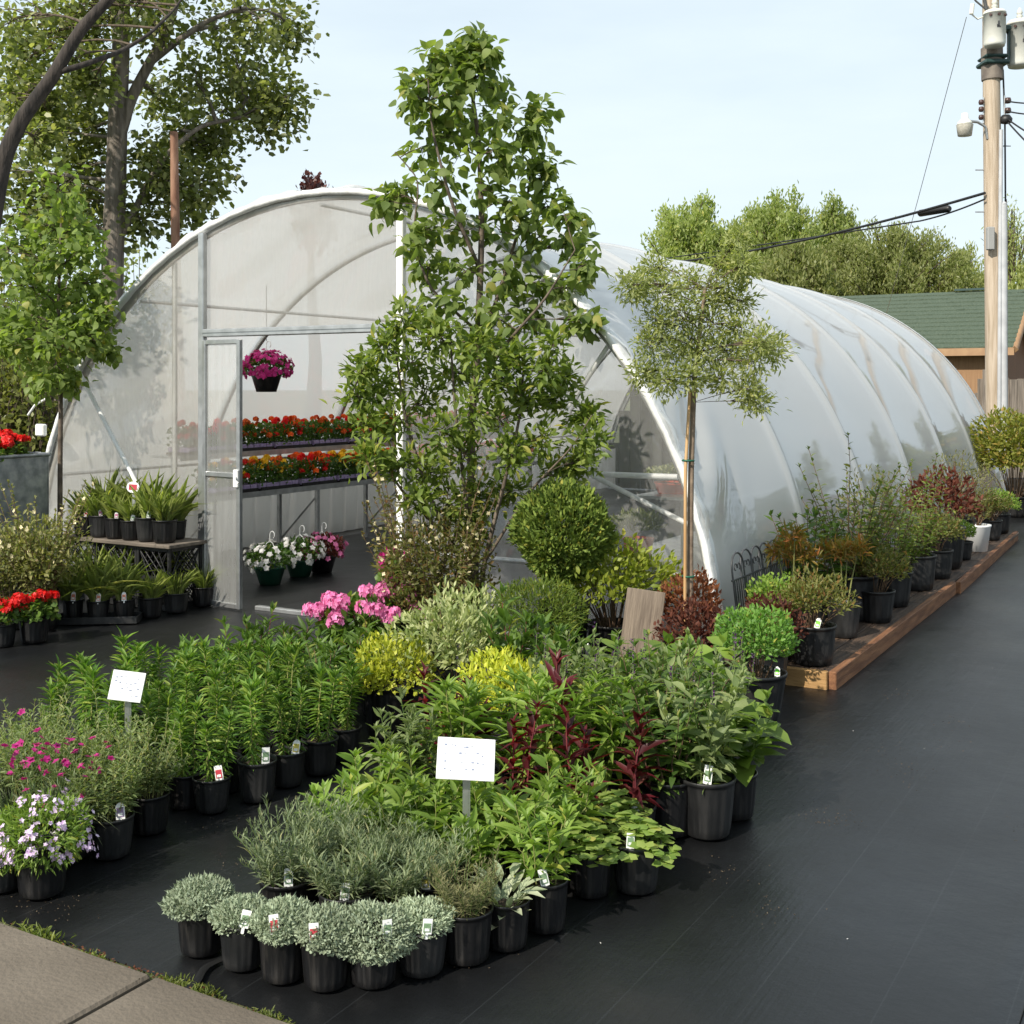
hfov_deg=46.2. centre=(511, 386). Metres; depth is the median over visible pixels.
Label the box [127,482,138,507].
price sign
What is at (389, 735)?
aster plant
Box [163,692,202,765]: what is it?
lily plant
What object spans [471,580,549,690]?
leafy shrub
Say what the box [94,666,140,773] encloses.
lily plant
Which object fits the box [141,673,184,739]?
lily plant
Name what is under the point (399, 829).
rosemary plant
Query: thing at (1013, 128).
power cable
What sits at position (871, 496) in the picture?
twiggy shrub
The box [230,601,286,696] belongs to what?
broad leaf plant
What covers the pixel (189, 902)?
silver mound
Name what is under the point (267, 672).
lily plant
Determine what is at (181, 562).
daylily plant
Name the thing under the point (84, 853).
pink dianthus
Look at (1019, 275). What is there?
willow tree
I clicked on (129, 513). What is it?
grassy plant
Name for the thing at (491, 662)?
golden shrub
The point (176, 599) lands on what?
grassy plant
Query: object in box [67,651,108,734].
lily plant
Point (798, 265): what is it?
willow tree
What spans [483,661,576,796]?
lance leaf plant
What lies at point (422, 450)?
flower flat
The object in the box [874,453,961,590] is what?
tall green shrub
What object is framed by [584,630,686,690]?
hydrangea plant
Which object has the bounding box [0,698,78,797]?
sage shrub
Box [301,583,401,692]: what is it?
pink geranium
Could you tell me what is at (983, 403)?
leaning plank
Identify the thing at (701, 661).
salvia plant
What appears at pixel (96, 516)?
grassy plant
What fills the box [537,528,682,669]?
lime shrub
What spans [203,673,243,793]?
lily plant
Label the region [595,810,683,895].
columbine plant
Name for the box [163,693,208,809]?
lily plant
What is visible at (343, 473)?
flower flat
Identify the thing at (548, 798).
phlox plant
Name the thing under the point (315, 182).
maple tree
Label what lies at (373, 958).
silver mound
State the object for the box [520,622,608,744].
salvia plant
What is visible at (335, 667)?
plant
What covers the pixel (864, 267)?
willow tree
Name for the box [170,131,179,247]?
rusty stove pipe
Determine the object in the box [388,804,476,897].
rosemary plant
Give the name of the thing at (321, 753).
lily plant
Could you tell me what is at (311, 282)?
greenhouse
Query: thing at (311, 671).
lily plant
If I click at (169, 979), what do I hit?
weed
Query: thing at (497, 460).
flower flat
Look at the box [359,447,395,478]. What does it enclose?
flower flat
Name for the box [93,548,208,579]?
daylily plant
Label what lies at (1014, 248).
willow tree
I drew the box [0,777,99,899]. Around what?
white flower plant
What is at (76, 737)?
sage shrub
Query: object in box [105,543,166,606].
plastic crate
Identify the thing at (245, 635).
broad leaf plant
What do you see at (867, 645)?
deck platform
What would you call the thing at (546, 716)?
lance leaf plant
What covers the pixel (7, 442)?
red geranium
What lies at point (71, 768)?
sage shrub
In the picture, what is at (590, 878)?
columbine plant
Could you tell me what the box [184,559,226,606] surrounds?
grassy plant
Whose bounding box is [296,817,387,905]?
rosemary plant
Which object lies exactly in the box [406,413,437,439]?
flower flat
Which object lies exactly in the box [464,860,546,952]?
sage plant
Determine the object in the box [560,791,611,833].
columbine plant
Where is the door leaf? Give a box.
[202,339,242,609]
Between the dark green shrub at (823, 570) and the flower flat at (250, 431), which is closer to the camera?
the dark green shrub at (823, 570)
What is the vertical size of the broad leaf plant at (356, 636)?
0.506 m
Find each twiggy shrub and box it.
[830,464,919,567]
[918,449,991,524]
[956,463,1003,523]
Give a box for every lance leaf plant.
[401,673,510,801]
[482,668,608,799]
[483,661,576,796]
[555,668,667,797]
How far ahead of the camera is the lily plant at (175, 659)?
5.69 m
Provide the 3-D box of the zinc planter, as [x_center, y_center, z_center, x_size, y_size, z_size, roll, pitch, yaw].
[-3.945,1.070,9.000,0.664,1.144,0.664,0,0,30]
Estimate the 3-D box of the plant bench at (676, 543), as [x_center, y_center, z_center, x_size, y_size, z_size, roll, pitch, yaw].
[2.221,1.175,10.165,0.650,0.930,5.400,0,0,30]
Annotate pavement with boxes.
[0,923,287,1023]
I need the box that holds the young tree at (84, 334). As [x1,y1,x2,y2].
[0,157,131,597]
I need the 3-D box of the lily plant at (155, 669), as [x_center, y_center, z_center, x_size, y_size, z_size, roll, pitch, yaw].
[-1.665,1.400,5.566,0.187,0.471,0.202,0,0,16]
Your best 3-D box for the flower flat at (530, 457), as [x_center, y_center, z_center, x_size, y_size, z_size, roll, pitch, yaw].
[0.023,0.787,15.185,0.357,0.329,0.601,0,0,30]
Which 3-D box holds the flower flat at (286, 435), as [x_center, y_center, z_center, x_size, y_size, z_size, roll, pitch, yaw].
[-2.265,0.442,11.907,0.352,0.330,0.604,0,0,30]
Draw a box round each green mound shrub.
[744,571,823,658]
[954,517,977,559]
[977,488,1021,533]
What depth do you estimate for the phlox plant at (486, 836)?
3.76 m
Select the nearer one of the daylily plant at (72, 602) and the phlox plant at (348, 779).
the phlox plant at (348, 779)
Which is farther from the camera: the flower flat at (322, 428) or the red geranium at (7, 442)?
the flower flat at (322, 428)
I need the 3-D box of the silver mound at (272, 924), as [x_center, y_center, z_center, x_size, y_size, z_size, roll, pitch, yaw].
[-0.639,1.527,3.332,0.197,0.216,0.208,0,0,-10]
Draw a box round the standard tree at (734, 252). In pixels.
[607,215,800,655]
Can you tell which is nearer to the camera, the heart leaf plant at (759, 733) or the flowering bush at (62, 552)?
the heart leaf plant at (759, 733)
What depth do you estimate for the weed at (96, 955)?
3.46 m
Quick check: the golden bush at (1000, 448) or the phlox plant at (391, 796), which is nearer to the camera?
the phlox plant at (391, 796)
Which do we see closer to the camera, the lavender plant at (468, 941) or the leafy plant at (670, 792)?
the lavender plant at (468, 941)
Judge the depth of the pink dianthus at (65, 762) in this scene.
4.07 m
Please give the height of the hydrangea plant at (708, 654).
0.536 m
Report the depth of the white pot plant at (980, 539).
11.29 m
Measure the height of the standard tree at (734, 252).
2.606 m
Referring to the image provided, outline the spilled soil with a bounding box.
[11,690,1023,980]
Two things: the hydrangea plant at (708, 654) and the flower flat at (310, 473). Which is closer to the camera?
the hydrangea plant at (708, 654)
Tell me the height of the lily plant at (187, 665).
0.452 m
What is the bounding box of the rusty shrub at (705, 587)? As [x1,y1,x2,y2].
[657,563,723,648]
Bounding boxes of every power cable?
[667,198,985,257]
[682,192,985,261]
[1005,100,1023,103]
[1007,122,1023,139]
[1008,120,1023,130]
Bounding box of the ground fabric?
[0,478,1023,1023]
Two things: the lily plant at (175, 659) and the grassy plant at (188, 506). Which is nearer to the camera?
the lily plant at (175, 659)
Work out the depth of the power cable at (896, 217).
21.45 m
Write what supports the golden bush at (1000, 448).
on the ground fabric
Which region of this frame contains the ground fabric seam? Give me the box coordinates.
[0,573,1023,1023]
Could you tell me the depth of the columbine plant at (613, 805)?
4.16 m
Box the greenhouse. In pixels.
[27,184,1005,666]
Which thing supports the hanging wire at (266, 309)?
hanging from the greenhouse
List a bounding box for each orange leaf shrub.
[762,520,824,618]
[816,532,874,637]
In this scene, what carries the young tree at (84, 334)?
on the ground fabric
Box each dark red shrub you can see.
[652,594,738,677]
[738,591,810,669]
[900,464,985,568]
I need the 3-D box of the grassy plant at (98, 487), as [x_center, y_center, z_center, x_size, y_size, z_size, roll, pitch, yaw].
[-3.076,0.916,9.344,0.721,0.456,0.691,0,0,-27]
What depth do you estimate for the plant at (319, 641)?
6.14 m
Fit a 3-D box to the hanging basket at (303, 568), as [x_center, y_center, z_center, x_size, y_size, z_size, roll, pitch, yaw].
[-1.846,1.416,10.403,0.464,0.444,0.465,0,0,30]
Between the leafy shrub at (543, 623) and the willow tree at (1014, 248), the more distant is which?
the willow tree at (1014, 248)
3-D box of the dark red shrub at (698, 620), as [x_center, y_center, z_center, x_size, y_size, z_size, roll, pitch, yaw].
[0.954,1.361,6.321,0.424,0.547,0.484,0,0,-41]
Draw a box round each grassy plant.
[63,490,105,535]
[72,486,121,536]
[83,467,141,497]
[84,477,141,504]
[86,471,195,513]
[91,490,131,538]
[104,494,151,539]
[116,468,195,500]
[126,475,215,538]
[130,485,173,541]
[134,569,172,617]
[142,489,190,542]
[154,568,201,612]
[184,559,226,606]
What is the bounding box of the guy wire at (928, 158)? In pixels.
[886,17,966,313]
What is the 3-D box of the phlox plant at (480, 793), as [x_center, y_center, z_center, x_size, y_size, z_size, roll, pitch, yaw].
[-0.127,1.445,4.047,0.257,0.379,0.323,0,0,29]
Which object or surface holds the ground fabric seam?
on the ground fabric
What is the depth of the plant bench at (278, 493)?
11.63 m
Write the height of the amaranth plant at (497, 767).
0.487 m
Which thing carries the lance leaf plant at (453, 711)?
on the ground fabric
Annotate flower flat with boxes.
[166,418,231,454]
[191,457,258,495]
[215,416,275,451]
[243,453,299,490]
[261,415,312,448]
[282,451,337,486]
[295,414,349,446]
[321,449,371,482]
[332,414,378,443]
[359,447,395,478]
[382,412,410,441]
[394,443,432,474]
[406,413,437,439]
[417,445,459,468]
[426,410,464,436]
[453,413,489,435]
[455,440,487,466]
[479,412,511,434]
[481,439,502,465]
[511,437,533,461]
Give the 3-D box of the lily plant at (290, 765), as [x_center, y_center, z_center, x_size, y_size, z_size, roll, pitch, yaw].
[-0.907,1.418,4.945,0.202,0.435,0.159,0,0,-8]
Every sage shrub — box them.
[0,684,74,782]
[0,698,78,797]
[0,714,33,799]
[37,728,119,794]
[43,712,117,786]
[63,731,147,860]
[71,691,159,806]
[106,707,190,835]
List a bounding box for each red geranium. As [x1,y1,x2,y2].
[0,428,31,454]
[0,435,14,461]
[0,595,29,647]
[9,589,61,643]
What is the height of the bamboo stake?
1.631 m
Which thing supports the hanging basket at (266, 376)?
hanging from the hanging wire at (266, 309)
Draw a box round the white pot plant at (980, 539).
[959,498,993,551]
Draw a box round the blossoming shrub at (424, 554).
[351,409,500,679]
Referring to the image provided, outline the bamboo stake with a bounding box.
[682,391,694,639]
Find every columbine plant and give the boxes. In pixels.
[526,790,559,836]
[553,820,621,899]
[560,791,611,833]
[590,788,652,835]
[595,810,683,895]
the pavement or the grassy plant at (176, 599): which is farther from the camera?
the grassy plant at (176, 599)
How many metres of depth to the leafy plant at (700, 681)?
4.79 m
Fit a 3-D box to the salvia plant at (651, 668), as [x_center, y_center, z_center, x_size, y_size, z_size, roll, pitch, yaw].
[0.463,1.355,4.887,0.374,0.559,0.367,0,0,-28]
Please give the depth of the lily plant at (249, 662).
5.24 m
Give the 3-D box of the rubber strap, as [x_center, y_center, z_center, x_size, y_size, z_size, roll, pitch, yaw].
[-0.863,1.630,3.338,0.044,0.004,0.191,0,0,17]
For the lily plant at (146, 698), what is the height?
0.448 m
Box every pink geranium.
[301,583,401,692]
[367,577,440,676]
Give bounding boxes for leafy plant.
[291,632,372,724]
[609,637,713,838]
[610,628,716,794]
[636,664,733,761]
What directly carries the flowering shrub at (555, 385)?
on the ground fabric
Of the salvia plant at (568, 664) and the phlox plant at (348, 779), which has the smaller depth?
the phlox plant at (348, 779)
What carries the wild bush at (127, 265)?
on the ground
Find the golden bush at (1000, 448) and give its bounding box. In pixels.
[969,404,1023,517]
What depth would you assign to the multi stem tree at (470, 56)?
7.40 m
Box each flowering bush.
[0,478,99,630]
[0,504,66,629]
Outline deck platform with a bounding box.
[728,531,1018,689]
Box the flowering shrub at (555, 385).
[320,284,616,668]
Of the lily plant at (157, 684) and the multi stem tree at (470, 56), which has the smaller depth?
the lily plant at (157, 684)
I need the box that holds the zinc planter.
[0,451,51,592]
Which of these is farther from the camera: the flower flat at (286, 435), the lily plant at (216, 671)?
the flower flat at (286, 435)
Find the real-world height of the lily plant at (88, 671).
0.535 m
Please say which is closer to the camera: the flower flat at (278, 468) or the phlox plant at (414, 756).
the phlox plant at (414, 756)
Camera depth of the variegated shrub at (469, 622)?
5.65 m
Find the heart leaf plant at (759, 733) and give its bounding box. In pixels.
[672,680,791,820]
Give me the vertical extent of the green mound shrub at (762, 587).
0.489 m
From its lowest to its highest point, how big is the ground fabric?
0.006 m
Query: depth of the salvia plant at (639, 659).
5.24 m
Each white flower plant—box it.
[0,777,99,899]
[0,807,45,893]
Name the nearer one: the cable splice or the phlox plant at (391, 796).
the phlox plant at (391, 796)
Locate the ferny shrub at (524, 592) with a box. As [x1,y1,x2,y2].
[478,574,591,657]
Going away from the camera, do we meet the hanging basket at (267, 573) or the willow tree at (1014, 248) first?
the hanging basket at (267, 573)
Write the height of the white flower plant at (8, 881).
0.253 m
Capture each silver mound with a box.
[157,870,237,957]
[207,890,269,971]
[247,892,314,984]
[293,900,366,992]
[332,897,418,989]
[392,890,458,978]
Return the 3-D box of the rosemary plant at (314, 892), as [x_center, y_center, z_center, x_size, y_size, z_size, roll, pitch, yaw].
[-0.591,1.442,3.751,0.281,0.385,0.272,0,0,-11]
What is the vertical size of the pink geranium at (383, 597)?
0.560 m
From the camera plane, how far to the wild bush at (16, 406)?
12.71 m
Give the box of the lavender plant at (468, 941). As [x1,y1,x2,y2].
[425,843,503,966]
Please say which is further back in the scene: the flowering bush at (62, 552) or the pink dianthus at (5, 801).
the flowering bush at (62, 552)
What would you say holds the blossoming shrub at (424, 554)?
on the ground fabric
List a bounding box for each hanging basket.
[243,340,294,391]
[243,531,296,585]
[278,525,326,577]
[297,522,348,572]
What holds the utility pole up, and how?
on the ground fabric
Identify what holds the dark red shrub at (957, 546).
on the deck platform
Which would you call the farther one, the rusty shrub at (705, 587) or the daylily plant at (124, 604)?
the daylily plant at (124, 604)
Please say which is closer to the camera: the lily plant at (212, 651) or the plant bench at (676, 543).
the lily plant at (212, 651)
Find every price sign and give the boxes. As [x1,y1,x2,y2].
[107,669,145,746]
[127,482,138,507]
[436,737,495,862]
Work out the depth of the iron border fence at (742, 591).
7.18 m
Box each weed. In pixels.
[2,918,75,945]
[73,946,106,959]
[149,972,197,988]
[167,973,226,1000]
[246,1005,294,1023]
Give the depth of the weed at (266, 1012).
3.12 m
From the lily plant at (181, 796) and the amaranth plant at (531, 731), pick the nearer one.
the amaranth plant at (531, 731)
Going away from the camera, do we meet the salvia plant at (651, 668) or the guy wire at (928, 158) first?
the salvia plant at (651, 668)
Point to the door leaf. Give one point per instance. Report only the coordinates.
(237, 475)
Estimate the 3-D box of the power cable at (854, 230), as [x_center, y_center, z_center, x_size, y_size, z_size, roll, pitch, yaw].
[4.509,-3.006,26.003,0.297,0.337,15.378,0,0,-23]
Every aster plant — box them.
[359,704,429,830]
[388,685,446,809]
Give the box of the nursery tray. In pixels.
[57,611,142,624]
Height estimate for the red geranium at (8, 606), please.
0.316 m
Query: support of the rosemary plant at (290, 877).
on the ground fabric
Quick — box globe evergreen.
[505,475,619,675]
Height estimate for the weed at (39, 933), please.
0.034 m
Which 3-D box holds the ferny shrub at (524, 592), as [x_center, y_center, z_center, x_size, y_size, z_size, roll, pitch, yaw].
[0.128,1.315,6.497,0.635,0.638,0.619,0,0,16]
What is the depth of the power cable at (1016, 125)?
18.66 m
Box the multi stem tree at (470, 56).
[361,20,610,607]
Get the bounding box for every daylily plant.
[35,552,152,616]
[38,547,101,617]
[70,542,124,603]
[71,545,143,598]
[80,548,162,616]
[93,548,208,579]
[141,535,222,573]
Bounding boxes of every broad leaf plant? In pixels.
[162,632,227,708]
[207,614,265,700]
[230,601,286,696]
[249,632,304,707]
[273,615,323,703]
[289,637,347,718]
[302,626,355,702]
[344,610,396,715]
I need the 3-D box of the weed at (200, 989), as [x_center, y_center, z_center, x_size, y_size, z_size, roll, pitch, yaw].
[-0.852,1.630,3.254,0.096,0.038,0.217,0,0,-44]
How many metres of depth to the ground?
3.45 m
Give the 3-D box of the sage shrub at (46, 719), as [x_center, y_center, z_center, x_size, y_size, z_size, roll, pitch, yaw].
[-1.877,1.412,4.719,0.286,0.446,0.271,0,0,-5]
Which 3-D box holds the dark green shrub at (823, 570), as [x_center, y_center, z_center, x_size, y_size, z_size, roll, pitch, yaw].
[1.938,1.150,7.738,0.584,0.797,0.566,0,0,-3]
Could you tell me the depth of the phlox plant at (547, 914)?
3.59 m
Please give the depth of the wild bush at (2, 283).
17.31 m
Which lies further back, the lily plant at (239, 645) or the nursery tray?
the nursery tray
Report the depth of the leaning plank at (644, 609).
6.57 m
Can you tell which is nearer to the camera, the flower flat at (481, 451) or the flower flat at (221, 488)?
the flower flat at (221, 488)
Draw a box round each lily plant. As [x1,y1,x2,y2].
[37,654,77,753]
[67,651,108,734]
[67,652,108,764]
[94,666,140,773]
[111,625,149,731]
[111,661,142,744]
[131,640,171,723]
[135,687,179,787]
[140,660,182,756]
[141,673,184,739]
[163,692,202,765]
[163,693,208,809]
[165,644,194,719]
[176,643,206,732]
[176,671,205,757]
[192,634,239,727]
[192,704,245,813]
[198,646,241,710]
[203,658,238,768]
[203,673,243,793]
[227,639,259,716]
[233,667,276,803]
[234,650,266,751]
[234,660,277,755]
[258,635,294,721]
[264,639,308,747]
[267,677,314,787]
[292,657,330,745]
[301,658,348,775]
[326,653,366,762]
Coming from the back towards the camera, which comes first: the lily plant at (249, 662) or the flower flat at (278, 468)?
the flower flat at (278, 468)
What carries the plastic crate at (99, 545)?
on the ground fabric
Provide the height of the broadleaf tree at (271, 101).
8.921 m
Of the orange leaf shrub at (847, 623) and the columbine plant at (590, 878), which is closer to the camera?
the columbine plant at (590, 878)
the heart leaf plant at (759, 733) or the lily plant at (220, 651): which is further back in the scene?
the lily plant at (220, 651)
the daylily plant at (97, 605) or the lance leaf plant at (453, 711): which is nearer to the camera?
the lance leaf plant at (453, 711)
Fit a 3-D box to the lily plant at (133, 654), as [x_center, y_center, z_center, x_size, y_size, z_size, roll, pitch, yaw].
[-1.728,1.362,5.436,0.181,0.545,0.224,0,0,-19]
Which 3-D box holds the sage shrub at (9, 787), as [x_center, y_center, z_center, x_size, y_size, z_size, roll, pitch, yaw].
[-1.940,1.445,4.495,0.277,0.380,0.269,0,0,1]
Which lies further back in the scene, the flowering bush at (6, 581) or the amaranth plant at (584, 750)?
the flowering bush at (6, 581)
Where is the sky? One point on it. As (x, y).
(737, 100)
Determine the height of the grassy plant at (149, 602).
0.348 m
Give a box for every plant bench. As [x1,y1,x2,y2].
[151,433,537,574]
[608,491,698,631]
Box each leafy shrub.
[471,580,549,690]
[518,611,592,701]
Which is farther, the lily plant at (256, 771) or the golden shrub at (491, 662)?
the golden shrub at (491, 662)
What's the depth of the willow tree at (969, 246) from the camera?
46.24 m
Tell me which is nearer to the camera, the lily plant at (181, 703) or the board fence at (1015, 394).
the lily plant at (181, 703)
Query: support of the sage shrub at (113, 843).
on the ground fabric
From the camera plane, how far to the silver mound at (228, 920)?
3.35 m
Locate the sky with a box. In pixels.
[0,0,1023,310]
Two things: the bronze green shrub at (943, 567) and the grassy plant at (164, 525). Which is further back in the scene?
the bronze green shrub at (943, 567)
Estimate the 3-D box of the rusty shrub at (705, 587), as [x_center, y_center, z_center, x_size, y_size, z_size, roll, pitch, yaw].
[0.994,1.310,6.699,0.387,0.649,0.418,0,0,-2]
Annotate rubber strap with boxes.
[185,957,222,988]
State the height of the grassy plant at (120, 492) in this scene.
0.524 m
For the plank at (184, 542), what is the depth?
8.92 m
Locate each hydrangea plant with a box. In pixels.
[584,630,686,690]
[663,631,756,705]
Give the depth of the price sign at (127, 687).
4.69 m
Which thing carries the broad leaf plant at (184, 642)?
on the ground fabric
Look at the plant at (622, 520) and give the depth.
8.00 m
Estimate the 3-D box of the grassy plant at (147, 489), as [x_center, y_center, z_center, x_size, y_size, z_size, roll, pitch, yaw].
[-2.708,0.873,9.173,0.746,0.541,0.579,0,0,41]
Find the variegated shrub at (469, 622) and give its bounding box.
[379,576,533,727]
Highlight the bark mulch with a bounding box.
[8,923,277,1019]
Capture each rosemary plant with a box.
[232,794,327,901]
[282,777,365,905]
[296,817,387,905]
[326,801,416,882]
[350,811,440,904]
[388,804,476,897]
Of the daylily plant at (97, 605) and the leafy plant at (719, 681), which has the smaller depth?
the leafy plant at (719, 681)
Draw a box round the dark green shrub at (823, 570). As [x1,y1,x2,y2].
[763,506,855,620]
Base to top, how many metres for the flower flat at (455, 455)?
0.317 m
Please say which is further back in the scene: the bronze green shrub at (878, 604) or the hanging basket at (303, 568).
the hanging basket at (303, 568)
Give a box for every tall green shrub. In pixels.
[796,432,911,620]
[847,485,934,606]
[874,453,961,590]
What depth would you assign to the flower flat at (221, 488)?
10.66 m
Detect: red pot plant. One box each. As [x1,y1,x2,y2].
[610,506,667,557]
[644,464,683,494]
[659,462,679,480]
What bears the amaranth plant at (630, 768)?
on the ground fabric
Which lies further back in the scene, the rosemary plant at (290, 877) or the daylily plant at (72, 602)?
the daylily plant at (72, 602)
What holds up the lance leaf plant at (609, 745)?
on the ground fabric
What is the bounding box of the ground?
[0,399,629,1023]
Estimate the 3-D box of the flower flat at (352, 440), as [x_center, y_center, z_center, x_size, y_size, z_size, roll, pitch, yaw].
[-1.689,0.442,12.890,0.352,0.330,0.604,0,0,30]
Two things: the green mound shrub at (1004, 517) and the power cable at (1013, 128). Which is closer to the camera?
the green mound shrub at (1004, 517)
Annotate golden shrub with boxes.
[337,625,444,739]
[455,644,542,761]
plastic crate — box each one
[66,541,122,599]
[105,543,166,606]
[136,544,201,610]
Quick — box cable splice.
[918,205,951,216]
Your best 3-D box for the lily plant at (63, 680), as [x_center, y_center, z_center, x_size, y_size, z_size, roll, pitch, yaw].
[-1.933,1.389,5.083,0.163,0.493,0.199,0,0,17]
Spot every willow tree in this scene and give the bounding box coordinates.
[640,188,738,268]
[726,180,826,273]
[755,232,845,295]
[806,188,867,249]
[814,216,983,295]
[938,240,983,290]
[979,193,1023,286]
[1008,250,1023,289]
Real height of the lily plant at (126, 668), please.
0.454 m
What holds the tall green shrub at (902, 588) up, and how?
on the deck platform
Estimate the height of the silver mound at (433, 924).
0.203 m
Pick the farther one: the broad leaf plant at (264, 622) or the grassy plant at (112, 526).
the grassy plant at (112, 526)
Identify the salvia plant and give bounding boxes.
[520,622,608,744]
[546,629,639,754]
[567,634,666,796]
[593,649,669,786]
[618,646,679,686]
[646,640,721,708]
[648,627,753,840]
[679,644,759,757]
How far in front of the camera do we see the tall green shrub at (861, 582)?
7.95 m
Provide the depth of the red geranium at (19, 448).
9.10 m
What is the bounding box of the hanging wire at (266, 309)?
[266,285,266,340]
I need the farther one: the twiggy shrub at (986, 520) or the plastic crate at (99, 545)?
the twiggy shrub at (986, 520)
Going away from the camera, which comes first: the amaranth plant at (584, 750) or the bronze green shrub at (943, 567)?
the amaranth plant at (584, 750)
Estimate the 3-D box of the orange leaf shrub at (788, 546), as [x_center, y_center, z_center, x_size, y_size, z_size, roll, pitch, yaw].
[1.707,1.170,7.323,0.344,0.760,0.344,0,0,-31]
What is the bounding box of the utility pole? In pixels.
[956,0,1023,486]
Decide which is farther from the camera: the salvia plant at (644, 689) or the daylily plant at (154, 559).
the daylily plant at (154, 559)
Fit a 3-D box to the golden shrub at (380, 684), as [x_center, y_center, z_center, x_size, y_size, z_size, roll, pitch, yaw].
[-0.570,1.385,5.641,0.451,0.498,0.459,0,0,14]
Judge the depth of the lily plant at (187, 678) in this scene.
5.22 m
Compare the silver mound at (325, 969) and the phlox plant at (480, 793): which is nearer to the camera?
the silver mound at (325, 969)
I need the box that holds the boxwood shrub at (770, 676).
[710,603,802,724]
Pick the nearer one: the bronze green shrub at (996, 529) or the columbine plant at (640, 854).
the columbine plant at (640, 854)
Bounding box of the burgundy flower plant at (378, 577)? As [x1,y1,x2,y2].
[374,546,412,585]
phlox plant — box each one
[294,770,375,872]
[333,738,408,829]
[347,769,428,880]
[383,775,471,870]
[391,746,470,846]
[428,774,508,876]
[432,791,523,895]
[489,775,563,887]
[492,794,588,934]
[526,753,618,885]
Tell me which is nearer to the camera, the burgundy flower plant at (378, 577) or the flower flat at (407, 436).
the burgundy flower plant at (378, 577)
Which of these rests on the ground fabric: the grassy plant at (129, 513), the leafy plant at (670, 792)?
the leafy plant at (670, 792)
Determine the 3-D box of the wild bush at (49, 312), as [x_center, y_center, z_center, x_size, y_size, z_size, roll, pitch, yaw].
[-5.675,-0.147,15.563,2.180,4.023,2.165,0,0,-29]
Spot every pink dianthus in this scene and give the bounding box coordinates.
[0,742,49,816]
[1,709,101,843]
[31,729,137,861]
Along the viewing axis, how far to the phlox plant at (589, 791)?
3.98 m
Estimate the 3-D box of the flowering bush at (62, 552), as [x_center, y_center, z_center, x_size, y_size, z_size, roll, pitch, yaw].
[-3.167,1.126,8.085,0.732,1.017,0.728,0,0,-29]
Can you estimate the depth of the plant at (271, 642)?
5.86 m
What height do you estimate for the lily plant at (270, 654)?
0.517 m
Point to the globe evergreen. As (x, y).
(582, 511)
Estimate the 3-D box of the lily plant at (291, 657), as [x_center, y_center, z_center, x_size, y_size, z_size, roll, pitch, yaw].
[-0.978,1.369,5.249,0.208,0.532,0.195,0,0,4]
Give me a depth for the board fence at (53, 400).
13.09 m
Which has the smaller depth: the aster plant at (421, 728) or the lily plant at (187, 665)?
the aster plant at (421, 728)
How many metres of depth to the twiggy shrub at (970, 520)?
11.56 m
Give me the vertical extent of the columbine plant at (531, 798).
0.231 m
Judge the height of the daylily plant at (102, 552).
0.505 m
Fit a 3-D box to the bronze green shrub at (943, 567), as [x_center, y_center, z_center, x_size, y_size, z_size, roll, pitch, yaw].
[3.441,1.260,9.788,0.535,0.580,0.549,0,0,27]
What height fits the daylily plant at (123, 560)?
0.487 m
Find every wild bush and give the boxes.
[0,189,63,388]
[0,289,57,451]
[3,223,128,394]
[99,241,159,292]
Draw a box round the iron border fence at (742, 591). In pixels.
[731,530,809,641]
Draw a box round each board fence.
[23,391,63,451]
[974,370,1023,477]
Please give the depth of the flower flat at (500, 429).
15.30 m
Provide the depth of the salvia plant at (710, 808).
4.32 m
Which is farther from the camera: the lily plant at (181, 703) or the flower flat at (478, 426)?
the flower flat at (478, 426)
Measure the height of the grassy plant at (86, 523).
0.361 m
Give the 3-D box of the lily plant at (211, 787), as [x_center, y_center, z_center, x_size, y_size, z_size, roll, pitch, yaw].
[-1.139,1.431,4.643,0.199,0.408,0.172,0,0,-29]
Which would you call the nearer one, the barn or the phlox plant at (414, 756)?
the phlox plant at (414, 756)
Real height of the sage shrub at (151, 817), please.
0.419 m
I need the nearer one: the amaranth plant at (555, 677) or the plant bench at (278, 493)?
the amaranth plant at (555, 677)
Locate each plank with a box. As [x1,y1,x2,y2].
[69,534,208,548]
[619,587,665,660]
[982,385,984,412]
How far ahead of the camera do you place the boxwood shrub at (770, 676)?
5.79 m
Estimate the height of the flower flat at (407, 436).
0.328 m
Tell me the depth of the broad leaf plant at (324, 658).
5.74 m
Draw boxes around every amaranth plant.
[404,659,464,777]
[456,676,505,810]
[495,698,554,821]
[534,647,592,787]
[546,700,612,817]
[609,710,671,820]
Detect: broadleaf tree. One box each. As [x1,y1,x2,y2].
[0,0,184,227]
[0,0,330,310]
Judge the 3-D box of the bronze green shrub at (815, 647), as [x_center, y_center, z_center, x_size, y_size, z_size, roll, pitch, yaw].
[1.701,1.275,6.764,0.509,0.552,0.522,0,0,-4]
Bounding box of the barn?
[837,288,1023,399]
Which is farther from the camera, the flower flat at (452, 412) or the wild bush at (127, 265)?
the wild bush at (127, 265)
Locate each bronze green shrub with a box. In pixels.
[765,563,861,666]
[855,540,913,622]
[910,508,966,578]
[968,489,1013,540]
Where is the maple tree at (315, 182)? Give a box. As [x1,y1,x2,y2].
[296,169,333,190]
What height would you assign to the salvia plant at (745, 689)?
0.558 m

